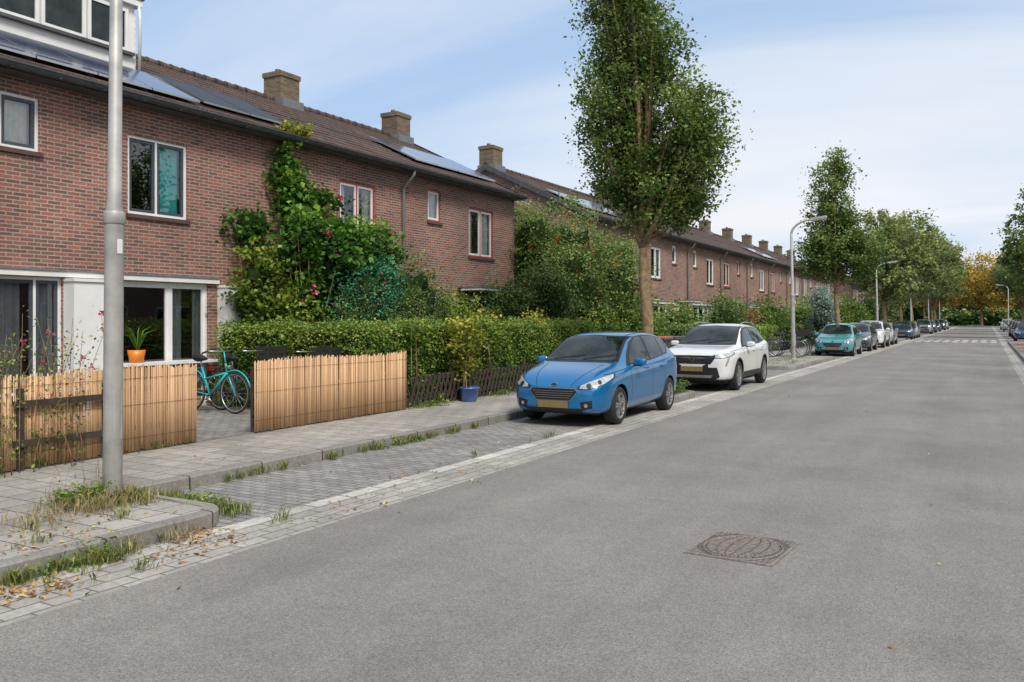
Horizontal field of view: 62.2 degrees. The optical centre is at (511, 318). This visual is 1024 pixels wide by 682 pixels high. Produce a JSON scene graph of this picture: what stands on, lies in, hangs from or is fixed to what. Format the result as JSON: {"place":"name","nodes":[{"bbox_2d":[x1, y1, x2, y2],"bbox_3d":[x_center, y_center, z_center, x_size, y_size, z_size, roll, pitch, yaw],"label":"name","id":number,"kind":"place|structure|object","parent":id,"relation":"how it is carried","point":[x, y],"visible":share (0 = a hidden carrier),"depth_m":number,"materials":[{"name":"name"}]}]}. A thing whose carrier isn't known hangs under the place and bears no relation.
{"place":"outdoors","nodes":[
{"label":"outdoors","id":0,"kind":"place"},
{"bbox_2d":[0,498,202,559],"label":"sidewalk","id":1,"kind":"structure","parent":0,"point":[159,511],"depth_m":6.77,"materials":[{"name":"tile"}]},
{"bbox_2d":[102,0,125,503],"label":"street lamp","id":2,"kind":"object","parent":1,"relation":"on","point":[114,217],"visible":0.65,"depth_m":7.52,"materials":[{"name":"metal"}]},
{"bbox_2d":[0,351,769,465],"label":"garden ground","id":3,"kind":"structure","parent":0,"point":[219,405],"depth_m":15.68,"materials":[{"name":"stone"}]},
{"bbox_2d":[0,305,129,477],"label":"rose bush","id":4,"kind":"object","parent":3,"relation":"on","point":[34,435],"visible":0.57,"depth_m":9.29,"materials":[{"name":"green plant"}]},
{"bbox_2d":[12,405,336,439],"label":"garden paving","id":5,"kind":"structure","parent":3,"relation":"on","point":[212,422],"depth_m":13.38,"materials":[{"name":"concrete"}]},
{"bbox_2d":[123,326,219,405],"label":"potted plant","id":6,"kind":"object","parent":5,"relation":"on","point":[136,356],"visible":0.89,"depth_m":14.65,"materials":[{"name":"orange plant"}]},
{"bbox_2d":[181,349,249,413],"bbox_3d":[-5.233,1.097,14.841,1.859,1.094,0.632,0,0,29],"label":"bicycle","id":7,"kind":"object","parent":5,"relation":"on","point":[200,358],"visible":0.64,"depth_m":14.72,"materials":[{"name":"teal paint"}]},
{"bbox_2d":[206,346,286,409],"bbox_3d":[-4.708,1.069,14.964,1.859,1.150,0.632,0,0,25],"label":"bicycle","id":8,"kind":"object","parent":5,"relation":"on","point":[269,352],"visible":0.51,"depth_m":15.02,"materials":[{"name":"black paint"}]},
{"bbox_2d":[256,347,341,412],"bbox_3d":[-3.699,1.069,14.618,1.859,1.150,0.632,0,0,23],"label":"bicycle","id":9,"kind":"object","parent":5,"relation":"on","point":[323,351],"visible":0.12,"depth_m":14.31,"materials":[{"name":"black paint"}]},
{"bbox_2d":[206,237,323,332],"bbox_3d":[-4.625,0.038,16.739,1.586,3.279,2.397,0,0,29],"label":"grape shrub","id":10,"kind":"object","parent":3,"relation":"on","point":[259,295],"visible":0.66,"depth_m":16.42,"materials":[{"name":"green plant"}]},
{"bbox_2d":[204,315,385,411],"bbox_3d":[-3.966,0.886,15.491,3.762,1.887,1.151,0,0,29],"label":"hedge","id":11,"kind":"object","parent":3,"relation":"on","point":[362,342],"visible":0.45,"depth_m":15.22,"materials":[{"name":"green plant"}]},
{"bbox_2d":[215,137,414,330],"bbox_3d":[-3.671,-1.060,17.928,2.121,5.468,4.888,0,0,29],"label":"climbing vine","id":12,"kind":"object","parent":3,"relation":"on","point":[327,246],"visible":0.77,"depth_m":17.62,"materials":[{"name":"green plant"}]},
{"bbox_2d":[321,243,422,329],"bbox_3d":[-2.926,0.032,17.730,2.058,3.286,2.349,0,0,29],"label":"netted shrub","id":13,"kind":"object","parent":3,"relation":"on","point":[363,282],"visible":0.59,"depth_m":17.52,"materials":[{"name":"teal plant"}]},
{"bbox_2d":[325,244,460,331],"bbox_3d":[-2.400,-0.010,18.355,2.410,3.375,4.458,0,0,16],"label":"garden shrub","id":14,"kind":"object","parent":3,"relation":"on","point":[425,304],"visible":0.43,"depth_m":18.55,"materials":[{"name":"green plant"}]},
{"bbox_2d":[402,315,505,401],"bbox_3d":[-1.116,0.807,17.003,0.756,1.731,3.604,0,0,29],"label":"garden shrub","id":15,"kind":"object","parent":3,"relation":"on","point":[415,340],"visible":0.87,"depth_m":15.99,"materials":[{"name":"green plant"}]},
{"bbox_2d":[432,281,500,322],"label":"garden shrub","id":16,"kind":"object","parent":3,"relation":"on","point":[461,311],"visible":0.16,"depth_m":20.90,"materials":[{"name":"green plant"}]},
{"bbox_2d":[342,313,597,408],"bbox_3d":[-0.378,0.854,19.407,1.360,1.968,10.013,0,0,29],"label":"hedge","id":17,"kind":"object","parent":3,"relation":"on","point":[530,344],"visible":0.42,"depth_m":18.21,"materials":[{"name":"green plant"}]},
{"bbox_2d":[465,306,553,344],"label":"garden shrub","id":18,"kind":"object","parent":3,"relation":"on","point":[530,316],"visible":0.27,"depth_m":19.18,"materials":[{"name":"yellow plant"}]},
{"bbox_2d":[475,251,590,320],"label":"garden shrub","id":19,"kind":"object","parent":3,"relation":"on","point":[550,296],"visible":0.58,"depth_m":23.81,"materials":[{"name":"green plant"}]},
{"bbox_2d":[508,186,669,329],"bbox_3d":[1.895,-1.418,28.036,6.613,6.204,6.425,0,0,-2],"label":"rowan shrub","id":20,"kind":"object","parent":3,"relation":"on","point":[605,274],"visible":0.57,"depth_m":27.09,"materials":[{"name":"green plant"}]},
{"bbox_2d":[573,300,674,335],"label":"garden shrub","id":21,"kind":"object","parent":3,"relation":"on","point":[618,325],"visible":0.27,"depth_m":26.26,"materials":[{"name":"green plant"}]},
{"bbox_2d":[660,321,703,337],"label":"hedge","id":22,"kind":"object","parent":3,"relation":"on","point":[683,330],"visible":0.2,"depth_m":30.22,"materials":[{"name":"green plant"}]},
{"bbox_2d":[654,292,710,325],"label":"garden shrub","id":23,"kind":"object","parent":3,"relation":"on","point":[683,319],"visible":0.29,"depth_m":35.23,"materials":[{"name":"green plant"}]},
{"bbox_2d":[693,289,759,326],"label":"garden shrub","id":24,"kind":"object","parent":3,"relation":"on","point":[723,315],"visible":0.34,"depth_m":38.30,"materials":[{"name":"green plant"}]},
{"bbox_2d":[704,278,766,323],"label":"garden shrub","id":25,"kind":"object","parent":3,"relation":"on","point":[708,300],"visible":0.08,"depth_m":42.23,"materials":[{"name":"green plant"}]},
{"bbox_2d":[739,323,778,350],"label":"hedge","id":26,"kind":"object","parent":3,"relation":"on","point":[766,331],"visible":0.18,"depth_m":41.29,"materials":[{"name":"green plant"}]},
{"bbox_2d":[745,297,790,346],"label":"garden shrub","id":27,"kind":"object","parent":3,"relation":"on","point":[768,319],"visible":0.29,"depth_m":44.92,"materials":[{"name":"green plant"}]},
{"bbox_2d":[748,287,801,323],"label":"garden shrub","id":28,"kind":"object","parent":3,"relation":"on","point":[780,310],"visible":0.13,"depth_m":48.87,"materials":[{"name":"green plant"}]},
{"bbox_2d":[779,322,834,347],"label":"hedge","id":29,"kind":"object","parent":3,"relation":"on","point":[799,326],"visible":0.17,"depth_m":48.25,"materials":[{"name":"green plant"}]},
{"bbox_2d":[782,296,833,339],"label":"garden shrub","id":30,"kind":"object","parent":3,"relation":"on","point":[801,310],"visible":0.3,"depth_m":52.19,"materials":[{"name":"green plant"}]},
{"bbox_2d":[829,292,864,322],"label":"garden shrub","id":31,"kind":"object","parent":3,"relation":"on","point":[846,317],"visible":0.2,"depth_m":64.02,"materials":[{"name":"green plant"}]},
{"bbox_2d":[839,291,880,322],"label":"garden shrub","id":32,"kind":"object","parent":3,"relation":"on","point":[859,309],"visible":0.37,"depth_m":70.54,"materials":[{"name":"green plant"}]},
{"bbox_2d":[850,292,882,320],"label":"garden shrub","id":33,"kind":"object","parent":3,"relation":"on","point":[870,305],"visible":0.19,"depth_m":78.09,"materials":[{"name":"green plant"}]},
{"bbox_2d":[853,285,906,322],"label":"garden shrub","id":34,"kind":"object","parent":3,"relation":"on","point":[890,311],"visible":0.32,"depth_m":86.71,"materials":[{"name":"green plant"}]},
{"bbox_2d":[909,250,984,318],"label":"autumn tree","id":35,"kind":"object","parent":3,"relation":"on","point":[964,285],"visible":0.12,"depth_m":167.68,"materials":[{"name":"green plant"}]},
{"bbox_2d":[0,345,814,510],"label":"sidewalk","id":36,"kind":"structure","parent":0,"point":[168,462],"depth_m":10.62,"materials":[{"name":"concrete"}]},
{"bbox_2d":[459,386,479,401],"bbox_3d":[-0.835,1.488,16.621,0.410,0.285,0.410,0,0,29],"label":"plant pot","id":37,"kind":"object","parent":36,"relation":"on","point":[468,394],"visible":0.99,"depth_m":16.48,"materials":[{"name":"blue ceramic"}]},
{"bbox_2d":[437,315,493,400],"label":"yellow shrub","id":38,"kind":"object","parent":37,"relation":"in","point":[463,363],"visible":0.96,"depth_m":16.61,"materials":[{"name":"green plant"}]},
{"bbox_2d":[766,330,807,356],"bbox_3d":[11.431,1.055,35.549,1.859,1.150,0.632,0,0,18],"label":"bicycle","id":39,"kind":"object","parent":36,"relation":"on","point":[779,349],"visible":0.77,"depth_m":35.55,"materials":[{"name":"paint"}]},
{"bbox_2d":[800,278,841,344],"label":"conifer shrub","id":40,"kind":"object","parent":36,"relation":"on","point":[822,316],"visible":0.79,"depth_m":49.16,"materials":[{"name":"green plant"}]},
{"bbox_2d":[2,326,955,585],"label":"parking pavement","id":41,"kind":"structure","parent":0,"point":[296,486],"depth_m":10.25,"materials":[{"name":"brick"}]},
{"bbox_2d":[0,325,949,584],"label":"kerb","id":42,"kind":"structure","parent":41,"relation":"on","point":[207,516],"depth_m":8.66,"materials":[{"name":"concrete"}]},
{"bbox_2d":[517,323,676,423],"bbox_3d":[1.627,0.919,15.450,2.090,1.662,3.997,0,0,29],"label":"parked car","id":43,"kind":"object","parent":41,"relation":"on","point":[611,377],"visible":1,"depth_m":14.42,"materials":[{"name":"blue paint"}]},
{"bbox_2d":[669,322,768,389],"bbox_3d":[5.392,0.921,22.246,2.190,1.657,4.538,0,0,29],"label":"parked car","id":44,"kind":"object","parent":41,"relation":"on","point":[732,355],"visible":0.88,"depth_m":20.98,"materials":[{"name":"white paint"}]},
{"bbox_2d":[814,323,861,355],"bbox_3d":[15.607,0.919,40.516,2.090,1.662,3.997,0,0,29],"label":"parked car","id":45,"kind":"object","parent":41,"relation":"on","point":[839,338],"visible":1,"depth_m":39.29,"materials":[{"name":"teal paint"}]},
{"bbox_2d":[849,320,877,350],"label":"parked car","id":46,"kind":"object","parent":41,"relation":"on","point":[869,335],"visible":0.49,"depth_m":45.37,"materials":[{"name":"grey paint"}]},
{"bbox_2d":[860,320,889,347],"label":"parked car","id":47,"kind":"object","parent":41,"relation":"on","point":[883,332],"visible":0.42,"depth_m":50.86,"materials":[{"name":"white paint"}]},
{"bbox_2d":[894,321,915,338],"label":"parked car","id":48,"kind":"object","parent":41,"relation":"on","point":[906,328],"visible":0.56,"depth_m":70.34,"materials":[{"name":"blue paint"}]},
{"bbox_2d":[868,211,948,320],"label":"street tree","id":49,"kind":"object","parent":41,"relation":"on","point":[926,263],"visible":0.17,"depth_m":75.40,"materials":[{"name":"green plant"}]},
{"bbox_2d":[914,217,966,318],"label":"street tree","id":50,"kind":"object","parent":41,"relation":"on","point":[955,262],"visible":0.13,"depth_m":99.46,"materials":[{"name":"green plant"}]},
{"bbox_2d":[927,231,971,318],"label":"street tree","id":51,"kind":"object","parent":41,"relation":"on","point":[960,277],"visible":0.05,"depth_m":113.17,"materials":[{"name":"green plant"}]},
{"bbox_2d":[0,326,959,626],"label":"gutter strip","id":52,"kind":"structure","parent":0,"point":[112,578],"depth_m":7.35,"materials":[{"name":"concrete"}]},
{"bbox_2d":[0,357,1013,647],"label":"fallen leaves","id":53,"kind":"object","parent":52,"relation":"on","point":[58,583],"visible":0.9,"depth_m":6.27,"materials":[{"name":"plant"}]},
{"bbox_2d":[0,326,1023,681],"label":"road","id":54,"kind":"structure","parent":0,"point":[574,564],"depth_m":5.87,"materials":[{"name":"asphalt"}]},
{"bbox_2d":[683,530,799,566],"bbox_3d":[1.758,1.748,6.464,0.660,0.023,0.760,0,0,33],"label":"manhole cover","id":55,"kind":"object","parent":54,"relation":"on","point":[748,549],"visible":1,"depth_m":6.43,"materials":[{"name":"metal"}]},
{"bbox_2d":[952,247,1016,325],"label":"autumn tree","id":56,"kind":"object","parent":54,"relation":"on","point":[980,300],"visible":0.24,"depth_m":178.18,"materials":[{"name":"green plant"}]},
{"bbox_2d":[134,0,1023,310],"label":"sky","id":57,"kind":"structure","parent":0,"point":[928,95],"materials":[{"name":"blue"}]},
{"bbox_2d":[768,356,830,365],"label":"planter ground","id":58,"kind":"structure","parent":0,"point":[802,359],"depth_m":32.79,"materials":[{"name":"gravel"}]},
{"bbox_2d":[790,215,826,358],"bbox_3d":[11.634,-1.180,33.365,1.384,5.622,0.280,0,0,29],"label":"street lamp","id":59,"kind":"object","parent":58,"relation":"on","point":[793,334],"visible":0.94,"depth_m":33.59,"materials":[{"name":"metal"}]},
{"bbox_2d":[844,208,926,321],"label":"street tree","id":60,"kind":"object","parent":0,"point":[904,257],"visible":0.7,"depth_m":63.46,"materials":[{"name":"green plant"}]},
{"bbox_2d":[975,252,1023,319],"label":"autumn tree","id":61,"kind":"object","parent":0,"point":[994,294],"visible":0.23,"depth_m":164.10,"materials":[{"name":"orange plant"}]},
{"bbox_2d":[983,237,1023,302],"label":"street tree","id":62,"kind":"object","parent":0,"point":[1013,293],"visible":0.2,"depth_m":121.99,"materials":[{"name":"green plant"}]},
{"bbox_2d":[991,183,1023,289],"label":"street tree","id":63,"kind":"object","parent":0,"point":[1016,254],"visible":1,"depth_m":72.35,"materials":[{"name":"green plant"}]},
{"bbox_2d":[991,326,1023,383],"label":"gutter strip","id":64,"kind":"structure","parent":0,"point":[1017,361],"depth_m":38.80,"materials":[{"name":"concrete"}]},
{"bbox_2d":[995,213,1023,289],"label":"street tree","id":65,"kind":"object","parent":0,"point":[1010,268],"visible":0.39,"depth_m":89.36,"materials":[{"name":"green plant"}]},
{"label":"planter ground","id":66,"kind":"structure","parent":0,"visible":0},
{"bbox_2d":[886,208,959,320],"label":"street tree","id":67,"kind":"object","parent":66,"relation":"on","point":[932,238],"visible":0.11,"depth_m":86.48,"materials":[{"name":"green plant"}]},
{"label":"planter ground","id":68,"kind":"object","parent":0,"visible":0},
{"bbox_2d":[558,0,754,333],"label":"street tree","id":69,"kind":"object","parent":68,"relation":"on","point":[647,181],"visible":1,"depth_m":18.85,"materials":[{"name":"green plant"}]},
{"label":"planter ground","id":70,"kind":"object","parent":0,"visible":0},
{"bbox_2d":[781,140,897,322],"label":"street tree","id":71,"kind":"object","parent":70,"relation":"on","point":[845,241],"visible":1,"depth_m":43.10,"materials":[{"name":"green plant"}]},
{"label":"ground","id":72,"kind":"structure","parent":0,"visible":0},
{"bbox_2d":[0,363,196,471],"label":"bamboo fence","id":73,"kind":"object","parent":72,"relation":"on","point":[146,423],"visible":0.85,"depth_m":9.80,"materials":[{"name":"brown wood"}]},
{"bbox_2d":[0,74,216,426],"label":"walls","id":74,"kind":"structure","parent":72,"relation":"on","point":[53,200],"depth_m":14.30,"materials":[{"name":"brick"}]},
{"bbox_2d":[0,56,234,417],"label":"windows and trim","id":75,"kind":"structure","parent":74,"relation":"attached to","point":[39,298],"depth_m":13.74,"materials":[{"name":"paint"}]},
{"bbox_2d":[0,48,215,112],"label":"roof","id":76,"kind":"structure","parent":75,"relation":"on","point":[57,67],"depth_m":14.41,"materials":[{"name":"tile"}]},
{"bbox_2d":[0,0,144,85],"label":"dormer","id":77,"kind":"object","parent":76,"relation":"attached to","point":[80,26],"visible":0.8,"depth_m":16.10,"materials":[{"name":"white paint"}]},
{"bbox_2d":[0,30,199,102],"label":"solar panels","id":78,"kind":"object","parent":76,"relation":"on","point":[12,42],"visible":1,"depth_m":14.85,"materials":[{"name":"glass"}]},
{"bbox_2d":[217,128,398,331],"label":"walls","id":79,"kind":"structure","parent":72,"relation":"on","point":[241,158],"depth_m":17.49,"materials":[{"name":"brick"}]},
{"bbox_2d":[216,118,415,403],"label":"windows and trim","id":80,"kind":"structure","parent":79,"relation":"attached to","point":[226,312],"depth_m":18.46,"materials":[{"name":"paint"}]},
{"bbox_2d":[83,54,397,160],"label":"roof","id":81,"kind":"structure","parent":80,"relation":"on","point":[267,103],"depth_m":20.67,"materials":[{"name":"tile"}]},
{"bbox_2d":[150,73,284,124],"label":"solar panels","id":82,"kind":"object","parent":81,"relation":"attached to","point":[210,97],"visible":0.9,"depth_m":17.72,"materials":[{"name":"glass"}]},
{"bbox_2d":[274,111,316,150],"bbox_3d":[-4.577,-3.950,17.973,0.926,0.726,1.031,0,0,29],"label":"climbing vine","id":83,"kind":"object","parent":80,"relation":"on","point":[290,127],"visible":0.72,"depth_m":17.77,"materials":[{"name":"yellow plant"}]},
{"bbox_2d":[250,351,405,431],"bbox_3d":[-2.785,1.156,13.567,0.107,1.187,3.598,0,0,29],"label":"bamboo fence","id":84,"kind":"object","parent":72,"relation":"on","point":[283,401],"visible":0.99,"depth_m":13.20,"materials":[{"name":"brown wood"}]},
{"bbox_2d":[0,345,812,472],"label":"garden edging","id":85,"kind":"object","parent":72,"relation":"on","point":[201,440],"depth_m":11.79,"materials":[{"name":"concrete"}]},
{"bbox_2d":[380,162,513,317],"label":"walls","id":86,"kind":"structure","parent":72,"relation":"on","point":[447,243],"depth_m":23.85,"materials":[{"name":"brick"}]},
{"bbox_2d":[247,106,524,201],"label":"roof","id":87,"kind":"structure","parent":86,"relation":"on","point":[361,133],"depth_m":24.64,"materials":[{"name":"tile"}]},
{"bbox_2d":[262,69,303,110],"bbox_3d":[-6.454,-6.310,23.887,0.820,1.320,0.820,0,0,29],"label":"chimney","id":88,"kind":"object","parent":87,"relation":"on","point":[281,87],"visible":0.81,"depth_m":23.62,"materials":[{"name":"brick"}]},
{"bbox_2d":[380,109,413,144],"bbox_3d":[-3.867,-6.310,28.513,0.820,1.320,0.820,0,0,29],"label":"chimney","id":89,"kind":"object","parent":87,"relation":"on","point":[395,123],"visible":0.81,"depth_m":28.25,"materials":[{"name":"brick"}]},
{"bbox_2d":[370,136,494,181],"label":"solar panels","id":90,"kind":"object","parent":87,"relation":"on","point":[415,154],"visible":1,"depth_m":24.86,"materials":[{"name":"glass"}]},
{"bbox_2d":[401,166,527,317],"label":"windows and trim","id":91,"kind":"structure","parent":86,"relation":"attached to","point":[434,218],"depth_m":24.02,"materials":[{"name":"paint"}]},
{"bbox_2d":[406,358,539,407],"bbox_3d":[-0.470,1.325,17.878,0.110,0.850,6.387,0,0,29],"label":"trellis fence","id":92,"kind":"object","parent":72,"relation":"on","point":[450,375],"visible":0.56,"depth_m":16.67,"materials":[{"name":"brown wood"}]},
{"bbox_2d":[0,326,956,595],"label":"edge band","id":93,"kind":"object","parent":72,"relation":"on","point":[266,518],"visible":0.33,"depth_m":8.30,"materials":[{"name":"concrete"}]},
{"bbox_2d":[0,343,1023,592],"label":"grass","id":94,"kind":"structure","parent":72,"relation":"on","point":[96,497],"depth_m":7.20,"materials":[{"name":"green plant"}]},
{"bbox_2d":[487,173,639,305],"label":"walls","id":95,"kind":"structure","parent":72,"relation":"on","point":[518,188],"depth_m":32.83,"materials":[{"name":"brick"}]},
{"bbox_2d":[475,162,626,221],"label":"roof","id":96,"kind":"structure","parent":95,"relation":"on","point":[536,185],"depth_m":33.48,"materials":[{"name":"tile"}]},
{"bbox_2d":[477,143,505,175],"bbox_3d":[-0.817,-6.310,33.968,0.820,1.320,0.820,0,0,29],"label":"chimney","id":97,"kind":"object","parent":96,"relation":"on","point":[490,154],"visible":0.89,"depth_m":33.70,"materials":[{"name":"brick"}]},
{"bbox_2d":[546,189,616,215],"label":"solar panels","id":98,"kind":"object","parent":96,"relation":"attached to","point":[589,204],"visible":0.61,"depth_m":34.25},
{"bbox_2d":[647,236,685,316],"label":"walls","id":99,"kind":"structure","parent":72,"relation":"on","point":[673,277],"depth_m":39.99,"materials":[{"name":"brick"}]},
{"bbox_2d":[556,184,684,237],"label":"roof","id":100,"kind":"structure","parent":99,"relation":"on","point":[573,191],"depth_m":40.45,"materials":[{"name":"tile"}]},
{"bbox_2d":[646,231,701,322],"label":"windows and trim","id":101,"kind":"structure","parent":99,"relation":"attached to","point":[657,252],"depth_m":38.84,"materials":[{"name":"paint"}]},
{"bbox_2d":[686,244,718,322],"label":"walls","id":102,"kind":"structure","parent":72,"relation":"on","point":[699,289],"depth_m":44.49,"materials":[{"name":"brick"}]},
{"bbox_2d":[687,241,727,323],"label":"windows and trim","id":103,"kind":"structure","parent":102,"relation":"attached to","point":[701,244],"depth_m":43.94,"materials":[{"name":"paint"}]},
{"bbox_2d":[719,252,745,311],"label":"walls","id":104,"kind":"structure","parent":72,"relation":"on","point":[739,283],"depth_m":50.34,"materials":[{"name":"brick"}]},
{"bbox_2d":[720,249,758,308],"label":"windows and trim","id":105,"kind":"structure","parent":104,"relation":"attached to","point":[727,270],"depth_m":48.96,"materials":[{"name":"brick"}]},
{"bbox_2d":[746,259,767,310],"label":"walls","id":106,"kind":"structure","parent":72,"relation":"on","point":[754,284],"depth_m":54.69,"materials":[{"name":"brick"}]},
{"bbox_2d":[746,256,779,308],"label":"windows and trim","id":107,"kind":"structure","parent":106,"relation":"attached to","point":[754,258],"depth_m":55.20,"materials":[{"name":"paint"}]},
{"bbox_2d":[672,225,766,259],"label":"roof","id":108,"kind":"structure","parent":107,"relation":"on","point":[700,231],"depth_m":56.30,"materials":[{"name":"tile"}]},
{"bbox_2d":[768,264,785,314],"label":"walls","id":109,"kind":"structure","parent":72,"relation":"on","point":[780,289],"depth_m":60.73,"materials":[{"name":"brick"}]},
{"bbox_2d":[786,269,800,317],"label":"walls","id":110,"kind":"structure","parent":72,"relation":"on","point":[796,273],"depth_m":65.79,"materials":[{"name":"brick"}]},
{"bbox_2d":[837,281,858,305],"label":"walls","id":111,"kind":"structure","parent":72,"relation":"on","point":[842,289],"depth_m":94.07,"materials":[{"name":"brick"}]},
{"bbox_2d":[784,254,1023,325],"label":"distant trees","id":112,"kind":"object","parent":72,"relation":"on","point":[962,315],"visible":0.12,"depth_m":198.99,"materials":[{"name":"green plant"}]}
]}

